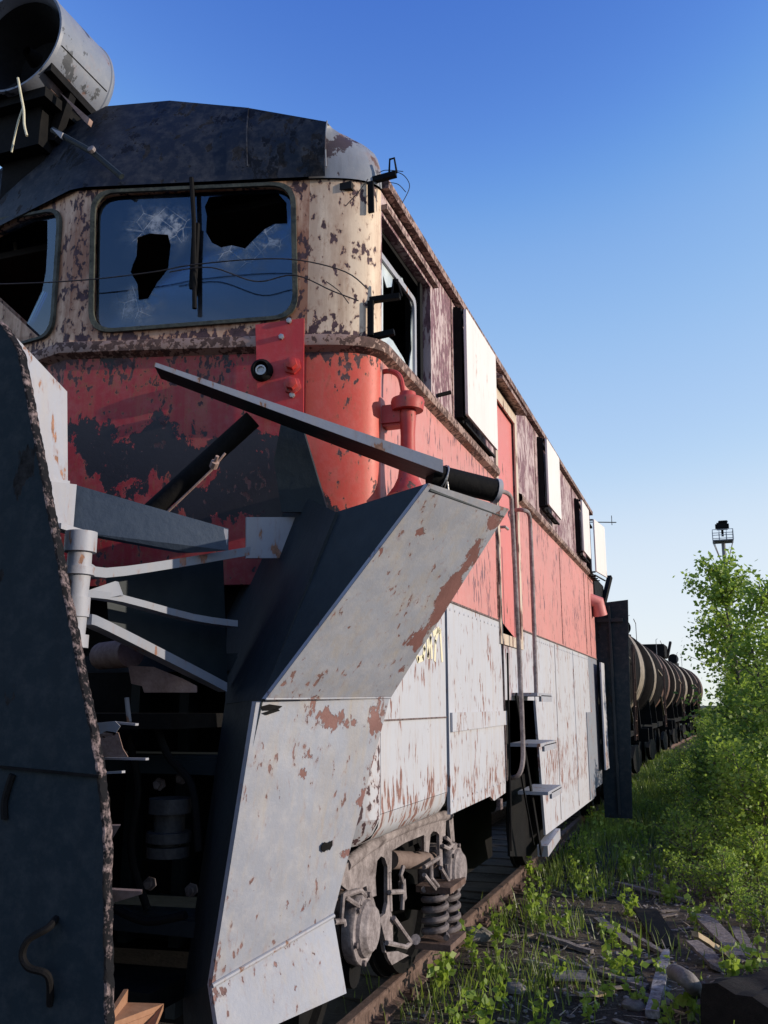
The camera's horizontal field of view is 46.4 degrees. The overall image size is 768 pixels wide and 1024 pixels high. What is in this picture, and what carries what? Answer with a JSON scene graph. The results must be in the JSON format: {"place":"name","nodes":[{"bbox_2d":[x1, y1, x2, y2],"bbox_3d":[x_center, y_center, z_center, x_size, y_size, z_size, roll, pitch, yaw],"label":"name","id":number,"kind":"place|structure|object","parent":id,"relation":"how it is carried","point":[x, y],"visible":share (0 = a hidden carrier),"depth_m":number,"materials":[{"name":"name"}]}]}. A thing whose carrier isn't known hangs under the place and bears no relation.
{"place":"outdoors","nodes":[
{"label":"outdoors","id":0,"kind":"place"},
{"bbox_2d":[0,0,767,705],"label":"sky","id":1,"kind":"structure","parent":0,"point":[589,178],"materials":[{"name":"blue"}]},
{"bbox_2d":[158,706,767,1023],"bbox_3d":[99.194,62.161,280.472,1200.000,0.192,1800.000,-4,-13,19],"label":"ground","id":2,"kind":"structure","parent":0,"point":[349,1006],"depth_m":7.63,"materials":[{"name":"soil"}]},
{"bbox_2d":[322,1012,416,1023],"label":"sleeper","id":3,"kind":"object","parent":2,"relation":"on","point":[331,1018],"depth_m":5.82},
{"bbox_2d":[339,988,478,1013],"bbox_3d":[-0.596,3.508,6.468,2.600,0.145,0.240,-4,-13,19],"label":"sleeper","id":4,"kind":"object","parent":2,"relation":"on","point":[349,995],"visible":0.18,"depth_m":6.19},
{"bbox_2d":[340,805,505,889],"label":"rail","id":5,"kind":"object","parent":2,"relation":"on","point":[497,815],"depth_m":15.89,"materials":[{"name":"metal"}]},
{"bbox_2d":[491,575,648,815],"bbox_3d":[4.066,3.665,19.772,2.892,4.812,10.800,-4,-13,19],"label":"tank wagon","id":6,"kind":"object","parent":5,"relation":"on","point":[637,669],"visible":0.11,"depth_m":20.64,"materials":[{"name":"metal"}]},
{"bbox_2d":[628,615,672,765],"bbox_3d":[8.168,6.028,30.798,2.892,4.812,10.800,-4,-13,20],"label":"tank wagon","id":7,"kind":"object","parent":5,"relation":"on","point":[652,706],"visible":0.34,"depth_m":28.42,"materials":[{"name":"metal"}]},
{"bbox_2d":[631,639,689,749],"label":"tank wagon","id":8,"kind":"object","parent":5,"relation":"on","point":[675,707],"visible":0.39,"depth_m":40.62,"materials":[{"name":"metal"}]},
{"bbox_2d":[668,652,702,738],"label":"tank wagon","id":9,"kind":"object","parent":5,"relation":"on","point":[692,678],"visible":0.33,"depth_m":50.61,"materials":[{"name":"metal"}]},
{"bbox_2d":[360,966,497,988],"bbox_3d":[-0.403,3.616,6.971,2.600,0.145,0.240,-4,-13,19],"label":"sleeper","id":10,"kind":"object","parent":2,"relation":"on","point":[374,975],"visible":0.06,"depth_m":6.71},
{"bbox_2d":[426,951,456,995],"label":"weed","id":11,"kind":"object","parent":2,"relation":"on","point":[433,970],"visible":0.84,"depth_m":6.36,"materials":[{"name":"green plant"}]},
{"bbox_2d":[434,1000,461,1023],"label":"weed","id":12,"kind":"object","parent":2,"relation":"on","point":[457,1016],"visible":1,"depth_m":5.29,"materials":[{"name":"green plant"}]},
{"bbox_2d":[445,990,469,1023],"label":"weed","id":13,"kind":"object","parent":2,"relation":"on","point":[453,1011],"visible":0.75,"depth_m":5.70,"materials":[{"name":"green plant"}]},
{"bbox_2d":[417,951,508,966],"bbox_3d":[-0.237,3.726,7.484,2.600,0.145,0.240,-4,-13,19],"label":"sleeper","id":14,"kind":"object","parent":2,"relation":"on","point":[464,958],"visible":0.11,"depth_m":7.15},
{"bbox_2d":[458,910,481,950],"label":"weed","id":15,"kind":"object","parent":2,"relation":"on","point":[468,940],"visible":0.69,"depth_m":7.47,"materials":[{"name":"green plant"}]},
{"bbox_2d":[422,934,520,949],"bbox_3d":[-0.070,3.836,7.997,2.600,0.145,0.240,-4,-13,19],"label":"sleeper","id":16,"kind":"object","parent":2,"relation":"on","point":[488,945],"visible":0.12,"depth_m":7.60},
{"bbox_2d":[469,941,481,969],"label":"weed","id":17,"kind":"object","parent":2,"relation":"on","point":[474,945],"visible":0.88,"depth_m":6.95,"materials":[{"name":"green plant"}]},
{"bbox_2d":[462,925,491,941],"bbox_3d":[0.759,3.702,7.835,0.340,0.154,0.340,6,-14,-26],"label":"stone","id":18,"kind":"object","parent":2,"relation":"on","point":[482,934],"visible":0.35,"depth_m":7.74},
{"bbox_2d":[462,966,493,1023],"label":"weed","id":19,"kind":"object","parent":2,"relation":"on","point":[472,993],"visible":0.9,"depth_m":5.86,"materials":[{"name":"green plant"}]},
{"bbox_2d":[424,924,535,933],"bbox_3d":[0.126,3.943,8.500,2.600,0.145,0.240,-4,-13,19],"label":"sleeper","id":20,"kind":"object","parent":2,"relation":"on","point":[522,930],"visible":0.13,"depth_m":8.17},
{"bbox_2d":[474,991,501,1023],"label":"weed","id":21,"kind":"object","parent":2,"relation":"on","point":[480,1013],"visible":1,"depth_m":5.61,"materials":[{"name":"green plant"}]},
{"bbox_2d":[449,908,536,920],"bbox_3d":[0.287,4.054,9.015,2.600,0.145,0.240,-4,-13,19],"label":"sleeper","id":22,"kind":"object","parent":2,"relation":"on","point":[462,911],"depth_m":8.75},
{"bbox_2d":[483,938,513,978],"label":"weed","id":23,"kind":"object","parent":2,"relation":"on","point":[508,941],"visible":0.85,"depth_m":6.71,"materials":[{"name":"green plant"}]},
{"bbox_2d":[487,904,512,944],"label":"weed","id":24,"kind":"object","parent":2,"relation":"on","point":[497,929],"visible":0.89,"depth_m":7.70,"materials":[{"name":"green plant"}]},
{"bbox_2d":[491,974,511,1007],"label":"weed","id":25,"kind":"object","parent":2,"relation":"on","point":[496,988],"visible":0.94,"depth_m":6.11,"materials":[{"name":"green plant"}]},
{"bbox_2d":[458,897,550,908],"bbox_3d":[0.465,4.163,9.524,2.600,0.145,0.240,-4,-13,19],"label":"sleeper","id":26,"kind":"object","parent":2,"relation":"on","point":[477,901],"visible":0.14,"depth_m":9.26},
{"bbox_2d":[460,886,565,897],"bbox_3d":[0.704,4.267,10.011,2.600,0.145,0.240,-4,-13,19],"label":"sleeper","id":27,"kind":"object","parent":2,"relation":"on","point":[482,889],"visible":0.13,"depth_m":9.79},
{"bbox_2d":[501,981,526,994],"bbox_3d":[0.932,3.425,6.436,0.174,0.090,0.133,-8,-14,33],"label":"stone","id":28,"kind":"object","parent":2,"relation":"on","point":[512,985],"visible":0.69,"depth_m":6.39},
{"bbox_2d":[336,734,699,1023],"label":"rail","id":29,"kind":"object","parent":2,"relation":"on","point":[387,994],"visible":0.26,"depth_m":6.78,"materials":[{"name":"metal"}]},
{"bbox_2d":[0,0,632,1023],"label":"snowplough locomotive","id":30,"kind":"object","parent":29,"relation":"on","point":[306,614],"visible":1,"depth_m":4.36,"materials":[{"name":"paint"}]},
{"bbox_2d":[0,209,61,344],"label":"window","id":31,"kind":"structure","parent":30,"relation":"in","point":[42,320],"depth_m":4.78,"materials":[{"name":"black glass"}]},
{"bbox_2d":[88,177,297,332],"bbox_3d":[-0.983,-1.321,4.568,1.103,0.825,0.104,-1,-12,4],"label":"window","id":32,"kind":"structure","parent":30,"relation":"in","point":[182,217],"depth_m":4.63,"materials":[{"name":"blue glass"}]},
{"bbox_2d":[382,253,416,375],"bbox_3d":[0.060,-1.070,4.976,0.021,0.637,0.735,-4,-13,19],"label":"window","id":33,"kind":"structure","parent":30,"relation":"in","point":[388,272],"depth_m":5.18,"materials":[{"name":"glass"}]},
{"bbox_2d":[497,404,515,637],"bbox_3d":[1.003,0.075,7.272,0.096,1.900,0.740,-4,-13,19],"label":"crew door","id":34,"kind":"structure","parent":30,"relation":"in","point":[503,423],"depth_m":7.31,"materials":[{"name":"red paint"}]},
{"bbox_2d":[466,877,569,886],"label":"sleeper","id":35,"kind":"object","parent":2,"relation":"on","point":[475,879],"visible":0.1,"depth_m":10.37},
{"bbox_2d":[469,869,574,878],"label":"sleeper","id":36,"kind":"object","parent":2,"relation":"on","point":[501,872],"visible":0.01,"depth_m":10.89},
{"bbox_2d":[479,862,584,871],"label":"sleeper","id":37,"kind":"object","parent":2,"relation":"on","point":[509,865],"visible":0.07,"depth_m":11.38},
{"bbox_2d":[525,856,542,880],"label":"weed","id":38,"kind":"object","parent":2,"relation":"on","point":[528,866],"visible":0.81,"depth_m":10.36,"materials":[{"name":"green plant"}]},
{"bbox_2d":[490,855,582,862],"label":"sleeper","id":39,"kind":"object","parent":2,"relation":"on","point":[503,857],"visible":0.01,"depth_m":11.93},
{"bbox_2d":[532,989,548,1018],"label":"weed","id":40,"kind":"object","parent":2,"relation":"on","point":[538,994],"visible":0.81,"depth_m":5.96,"materials":[{"name":"green plant"}]},
{"bbox_2d":[527,998,554,1023],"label":"weed","id":41,"kind":"object","parent":2,"relation":"on","point":[534,1009],"visible":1,"depth_m":5.62,"materials":[{"name":"green plant"}]},
{"bbox_2d":[531,893,551,930],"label":"weed","id":42,"kind":"object","parent":2,"relation":"on","point":[540,922],"visible":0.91,"depth_m":8.22,"materials":[{"name":"green plant"}]},
{"bbox_2d":[531,876,552,903],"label":"weed","id":43,"kind":"object","parent":2,"relation":"on","point":[549,878],"visible":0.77,"depth_m":9.14,"materials":[{"name":"green plant"}]},
{"bbox_2d":[336,747,767,1023],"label":"grass","id":44,"kind":"structure","parent":2,"relation":"on","point":[645,785],"depth_m":10.05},
{"bbox_2d":[540,949,566,982],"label":"weed","id":45,"kind":"object","parent":2,"relation":"on","point":[562,969],"visible":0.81,"depth_m":6.61,"materials":[{"name":"green plant"}]},
{"bbox_2d":[538,932,593,953],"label":"plank","id":46,"kind":"object","parent":2,"relation":"on","point":[575,946],"visible":1,"depth_m":7.64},
{"bbox_2d":[559,893,573,935],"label":"weed","id":47,"kind":"object","parent":2,"relation":"on","point":[565,921],"visible":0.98,"depth_m":8.05,"materials":[{"name":"green plant"}]},
{"bbox_2d":[551,970,589,981],"bbox_3d":[1.364,3.404,6.580,0.260,0.034,0.161,-1,-12,2],"label":"board offcut","id":48,"kind":"object","parent":2,"relation":"on","point":[580,975],"visible":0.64,"depth_m":6.56,"materials":[{"name":"wood"}]},
{"bbox_2d":[393,824,767,1023],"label":"dry litter","id":49,"kind":"object","parent":2,"relation":"on","point":[585,953],"visible":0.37,"depth_m":7.37,"materials":[{"name":"plant"}]},
{"bbox_2d":[575,869,592,899],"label":"weed","id":50,"kind":"object","parent":2,"relation":"on","point":[578,886],"visible":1,"depth_m":9.51,"materials":[{"name":"green plant"}]},
{"bbox_2d":[580,989,599,1023],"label":"weed","id":51,"kind":"object","parent":2,"relation":"on","point":[586,1006],"visible":1,"depth_m":5.87,"materials":[{"name":"green plant"}]},
{"bbox_2d":[556,958,649,988],"bbox_3d":[1.656,3.524,6.857,0.053,0.055,0.811,11,-16,-42],"label":"plank","id":52,"kind":"object","parent":2,"relation":"on","point":[599,971],"visible":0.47,"depth_m":6.91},
{"bbox_2d":[598,967,618,1004],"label":"weed","id":53,"kind":"object","parent":2,"relation":"on","point":[606,987],"visible":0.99,"depth_m":6.21,"materials":[{"name":"green plant"}]},
{"bbox_2d":[599,920,620,948],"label":"weed","id":54,"kind":"object","parent":2,"relation":"on","point":[613,935],"visible":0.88,"depth_m":7.77,"materials":[{"name":"green plant"}]},
{"bbox_2d":[601,943,626,975],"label":"weed","id":55,"kind":"object","parent":2,"relation":"on","point":[604,954],"visible":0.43,"depth_m":6.89,"materials":[{"name":"green plant"}]},
{"bbox_2d":[593,917,636,948],"bbox_3d":[2.093,3.809,8.120,0.103,0.068,0.869,1,-12,-7],"label":"plank","id":56,"kind":"object","parent":2,"relation":"on","point":[626,940],"visible":0.67,"depth_m":7.96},
{"bbox_2d":[601,930,631,975],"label":"weed","id":57,"kind":"object","parent":2,"relation":"on","point":[611,963],"visible":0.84,"depth_m":6.78,"materials":[{"name":"green plant"}]},
{"bbox_2d":[602,971,645,989],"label":"plank","id":58,"kind":"object","parent":2,"relation":"on","point":[628,981],"visible":0.77,"depth_m":6.62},
{"bbox_2d":[619,855,634,880],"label":"weed","id":59,"kind":"object","parent":2,"relation":"on","point":[627,872],"visible":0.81,"depth_m":10.62,"materials":[{"name":"green plant"}]},
{"bbox_2d":[616,885,639,916],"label":"weed","id":60,"kind":"object","parent":2,"relation":"on","point":[627,905],"visible":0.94,"depth_m":8.95,"materials":[{"name":"green plant"}]},
{"bbox_2d":[621,998,645,1011],"bbox_3d":[1.706,3.365,6.117,0.165,0.077,0.132,-4,-13,19],"label":"stone","id":61,"kind":"object","parent":2,"relation":"on","point":[630,1004],"visible":0.99,"depth_m":6.08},
{"bbox_2d":[621,960,649,1003],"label":"weed","id":62,"kind":"object","parent":2,"relation":"on","point":[634,995],"visible":0.93,"depth_m":6.16,"materials":[{"name":"green plant"}]},
{"bbox_2d":[629,932,642,964],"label":"weed","id":63,"kind":"object","parent":2,"relation":"on","point":[638,953],"visible":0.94,"depth_m":7.29,"materials":[{"name":"green plant"}]},
{"bbox_2d":[620,926,662,954],"bbox_3d":[2.288,3.796,7.928,0.053,0.067,0.838,2,-12,-11],"label":"plank","id":64,"kind":"object","parent":2,"relation":"on","point":[652,946],"visible":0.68,"depth_m":7.92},
{"bbox_2d":[635,858,650,885],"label":"weed","id":65,"kind":"object","parent":2,"relation":"on","point":[642,875],"visible":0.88,"depth_m":10.39,"materials":[{"name":"green plant"}]},
{"bbox_2d":[614,881,692,903],"bbox_3d":[2.949,4.170,9.826,0.075,0.082,0.994,10,-15,-38],"label":"plank","id":66,"kind":"object","parent":2,"relation":"on","point":[654,892],"visible":0.68,"depth_m":9.86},
{"bbox_2d":[632,908,677,948],"bbox_3d":[2.529,3.856,8.322,0.235,0.112,1.044,-1,-12,5],"label":"plank","id":67,"kind":"object","parent":2,"relation":"on","point":[659,923],"visible":0.89,"depth_m":8.31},
{"bbox_2d":[645,949,669,1019],"bbox_3d":[2.046,3.463,6.633,0.092,0.057,1.622,-4,-13,20],"label":"slat","id":68,"kind":"object","parent":2,"relation":"on","point":[659,983],"visible":0.71,"depth_m":6.37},
{"bbox_2d":[652,954,670,977],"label":"weed","id":69,"kind":"object","parent":2,"relation":"on","point":[657,966],"visible":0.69,"depth_m":6.75,"materials":[{"name":"green plant"}]},
{"bbox_2d":[653,841,670,866],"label":"weed","id":70,"kind":"object","parent":2,"relation":"on","point":[657,850],"visible":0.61,"depth_m":11.56,"materials":[{"name":"green plant"}]},
{"bbox_2d":[651,987,678,1023],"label":"weed","id":71,"kind":"object","parent":2,"relation":"on","point":[674,1005],"visible":0.96,"depth_m":5.80,"materials":[{"name":"green plant"}]},
{"bbox_2d":[660,880,678,904],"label":"weed","id":72,"kind":"object","parent":2,"relation":"on","point":[666,899],"visible":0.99,"depth_m":9.51,"materials":[{"name":"green plant"}]},
{"bbox_2d":[655,772,695,805],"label":"shrub","id":73,"kind":"object","parent":2,"relation":"on","point":[677,787],"visible":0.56,"depth_m":18.16,"materials":[{"name":"green plant"}]},
{"bbox_2d":[654,755,698,781],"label":"shrub","id":74,"kind":"object","parent":2,"relation":"on","point":[671,768],"visible":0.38,"depth_m":22.40,"materials":[{"name":"green plant"}]},
{"bbox_2d":[663,745,697,771],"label":"shrub","id":75,"kind":"object","parent":2,"relation":"on","point":[682,757],"visible":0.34,"depth_m":26.77,"materials":[{"name":"green plant"}]},
{"bbox_2d":[668,760,707,788],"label":"shrub","id":76,"kind":"object","parent":2,"relation":"on","point":[685,765],"visible":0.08,"depth_m":20.32,"materials":[{"name":"green plant"}]},
{"bbox_2d":[644,805,733,858],"bbox_3d":[4.167,4.407,12.145,1.052,0.815,1.363,7,-14,-29],"label":"shrub","id":77,"kind":"object","parent":2,"relation":"on","point":[673,838],"visible":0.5,"depth_m":12.32,"materials":[{"name":"green plant"}]},
{"bbox_2d":[663,789,715,821],"bbox_3d":[5.046,4.988,14.784,0.935,0.724,1.212,-5,-13,24],"label":"shrub","id":78,"kind":"object","parent":2,"relation":"on","point":[681,802],"visible":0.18,"depth_m":14.69,"materials":[{"name":"green plant"}]},
{"bbox_2d":[660,807,718,839],"bbox_3d":[4.571,4.730,13.363,1.060,0.634,0.818,10,-16,-39],"label":"shrub","id":79,"kind":"object","parent":2,"relation":"on","point":[682,814],"visible":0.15,"depth_m":13.36,"materials":[{"name":"green plant"}]},
{"bbox_2d":[680,972,702,1022],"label":"weed","id":80,"kind":"object","parent":2,"relation":"on","point":[685,996],"visible":0.58,"depth_m":5.94,"materials":[{"name":"green plant"}]},
{"bbox_2d":[680,883,705,924],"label":"weed","id":81,"kind":"object","parent":2,"relation":"on","point":[690,911],"visible":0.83,"depth_m":8.62,"materials":[{"name":"green plant"}]},
{"bbox_2d":[667,773,719,810],"bbox_3d":[5.815,5.237,16.401,1.286,0.996,1.666,-3,-12,13],"label":"shrub","id":82,"kind":"object","parent":2,"relation":"on","point":[696,790],"visible":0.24,"depth_m":15.97,"materials":[{"name":"green plant"}]},
{"bbox_2d":[661,845,750,897],"bbox_3d":[3.623,4.005,9.913,0.984,0.588,0.760,2,-12,-11],"label":"shrub","id":83,"kind":"object","parent":2,"relation":"on","point":[681,872],"visible":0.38,"depth_m":9.86,"materials":[{"name":"green plant"}]},
{"bbox_2d":[685,716,726,750],"bbox_3d":[10.159,7.047,27.180,1.810,1.881,2.129,-7,-14,31],"label":"leafy bush","id":84,"kind":"object","parent":2,"relation":"on","point":[703,729],"visible":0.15,"depth_m":27.26,"materials":[{"name":"green plant"}]},
{"bbox_2d":[686,940,726,971],"bbox_3d":[2.621,3.586,7.248,0.143,0.132,0.420,2,-12,-11],"label":"plank","id":85,"kind":"object","parent":2,"relation":"on","point":[710,958],"visible":0.78,"depth_m":7.25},
{"bbox_2d":[670,789,749,832],"bbox_3d":[5.132,4.696,13.781,1.514,0.905,1.169,2,-12,-11],"label":"shrub","id":86,"kind":"object","parent":2,"relation":"on","point":[694,810],"visible":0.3,"depth_m":13.79,"materials":[{"name":"green plant"}]},
{"bbox_2d":[680,732,740,801],"bbox_3d":[6.365,4.759,16.115,1.916,1.693,1.629,-11,-16,41],"label":"leafy bush","id":87,"kind":"object","parent":2,"relation":"on","point":[693,752],"visible":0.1,"depth_m":16.32,"materials":[{"name":"green plant"}]},
{"bbox_2d":[655,816,767,875],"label":"shrub","id":88,"kind":"object","parent":2,"relation":"on","point":[698,850],"visible":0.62,"depth_m":10.92,"materials":[{"name":"green plant"}]},
{"bbox_2d":[710,894,728,923],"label":"weed","id":89,"kind":"object","parent":2,"relation":"on","point":[719,916],"visible":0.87,"depth_m":8.59,"materials":[{"name":"green plant"}]},
{"bbox_2d":[672,546,767,743],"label":"birch tree","id":90,"kind":"object","parent":2,"relation":"on","point":[723,595],"visible":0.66,"depth_m":17.08,"materials":[{"name":"green plant"}]},
{"bbox_2d":[678,796,766,845],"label":"shrub","id":91,"kind":"object","parent":2,"relation":"on","point":[711,811],"visible":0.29,"depth_m":12.56,"materials":[{"name":"green plant"}]},
{"bbox_2d":[712,520,733,627],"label":"floodlight mast","id":92,"kind":"object","parent":2,"relation":"on","point":[721,525],"visible":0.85,"depth_m":79.36,"materials":[{"name":"grey metal"}]},
{"bbox_2d":[696,914,751,958],"bbox_3d":[2.937,3.690,7.822,0.166,0.115,1.076,-1,-12,2],"label":"plank","id":93,"kind":"object","parent":2,"relation":"on","point":[723,937],"visible":0.72,"depth_m":7.81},
{"bbox_2d":[684,712,767,829],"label":"leafy bush","id":94,"kind":"object","parent":2,"relation":"on","point":[726,736],"visible":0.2,"depth_m":13.63,"materials":[{"name":"green plant"}]},
{"bbox_2d":[687,578,767,762],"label":"birch tree","id":95,"kind":"object","parent":2,"relation":"on","point":[759,602],"visible":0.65,"depth_m":14.91,"materials":[{"name":"green plant"}]},
{"bbox_2d":[691,841,767,903],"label":"shrub","id":96,"kind":"object","parent":2,"relation":"on","point":[722,880],"visible":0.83,"depth_m":9.49,"materials":[{"name":"green plant"}]},
{"bbox_2d":[718,943,741,976],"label":"weed","id":97,"kind":"object","parent":2,"relation":"on","point":[735,960],"visible":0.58,"depth_m":6.61,"materials":[{"name":"green plant"}]},
{"bbox_2d":[694,732,767,853],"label":"leafy bush","id":98,"kind":"object","parent":2,"relation":"on","point":[744,787],"visible":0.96,"depth_m":11.25,"materials":[{"name":"green plant"}]},
{"bbox_2d":[700,967,767,1023],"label":"concrete block","id":99,"kind":"object","parent":2,"relation":"on","point":[741,999],"depth_m":5.42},
{"bbox_2d":[708,817,767,882],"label":"shrub","id":100,"kind":"object","parent":2,"relation":"on","point":[760,855],"visible":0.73,"depth_m":10.26,"materials":[{"name":"green plant"}]},
{"bbox_2d":[723,944,752,976],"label":"weed","id":101,"kind":"object","parent":2,"relation":"on","point":[733,971],"visible":0.71,"depth_m":6.53,"materials":[{"name":"green plant"}]},
{"bbox_2d":[719,867,767,931],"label":"shrub","id":102,"kind":"object","parent":2,"relation":"on","point":[746,900],"visible":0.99,"depth_m":8.36,"materials":[{"name":"green plant"}]},
{"bbox_2d":[731,926,755,950],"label":"plank","id":103,"kind":"object","parent":2,"relation":"on","point":[737,933],"visible":0.59,"depth_m":7.89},
{"bbox_2d":[721,630,767,820],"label":"birch tree","id":104,"kind":"object","parent":2,"relation":"on","point":[764,662],"visible":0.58,"depth_m":12.30,"materials":[{"name":"green plant"}]},
{"bbox_2d":[729,700,767,797],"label":"leafy bush","id":105,"kind":"object","parent":2,"relation":"on","point":[760,721],"visible":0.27,"depth_m":13.74,"materials":[{"name":"green plant"}]},
{"bbox_2d":[734,924,767,971],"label":"weed","id":106,"kind":"object","parent":2,"relation":"on","point":[758,938],"visible":0.84,"depth_m":6.99,"materials":[{"name":"green plant"}]},
{"bbox_2d":[748,898,766,928],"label":"weed","id":107,"kind":"object","parent":2,"relation":"on","point":[758,912],"visible":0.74,"depth_m":8.29,"materials":[{"name":"green plant"}]},
{"bbox_2d":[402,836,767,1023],"bbox_3d":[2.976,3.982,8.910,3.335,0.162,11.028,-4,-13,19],"label":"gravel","id":108,"kind":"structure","parent":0,"point":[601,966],"depth_m":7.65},
{"bbox_2d":[666,964,701,999],"bbox_3d":[2.013,3.182,6.028,0.237,0.307,0.548,-4,-13,19],"label":"stone","id":109,"kind":"object","parent":108,"relation":"on","point":[687,980],"visible":0.91,"depth_m":5.83,"materials":[{"name":"stone"}]},
{"bbox_2d":[691,931,735,959],"bbox_3d":[2.618,3.435,7.083,0.597,0.319,0.058,11,-16,-42],"label":"plank","id":110,"kind":"object","parent":108,"relation":"on","point":[706,941],"visible":0.78,"depth_m":7.00,"materials":[{"name":"brown wood"}]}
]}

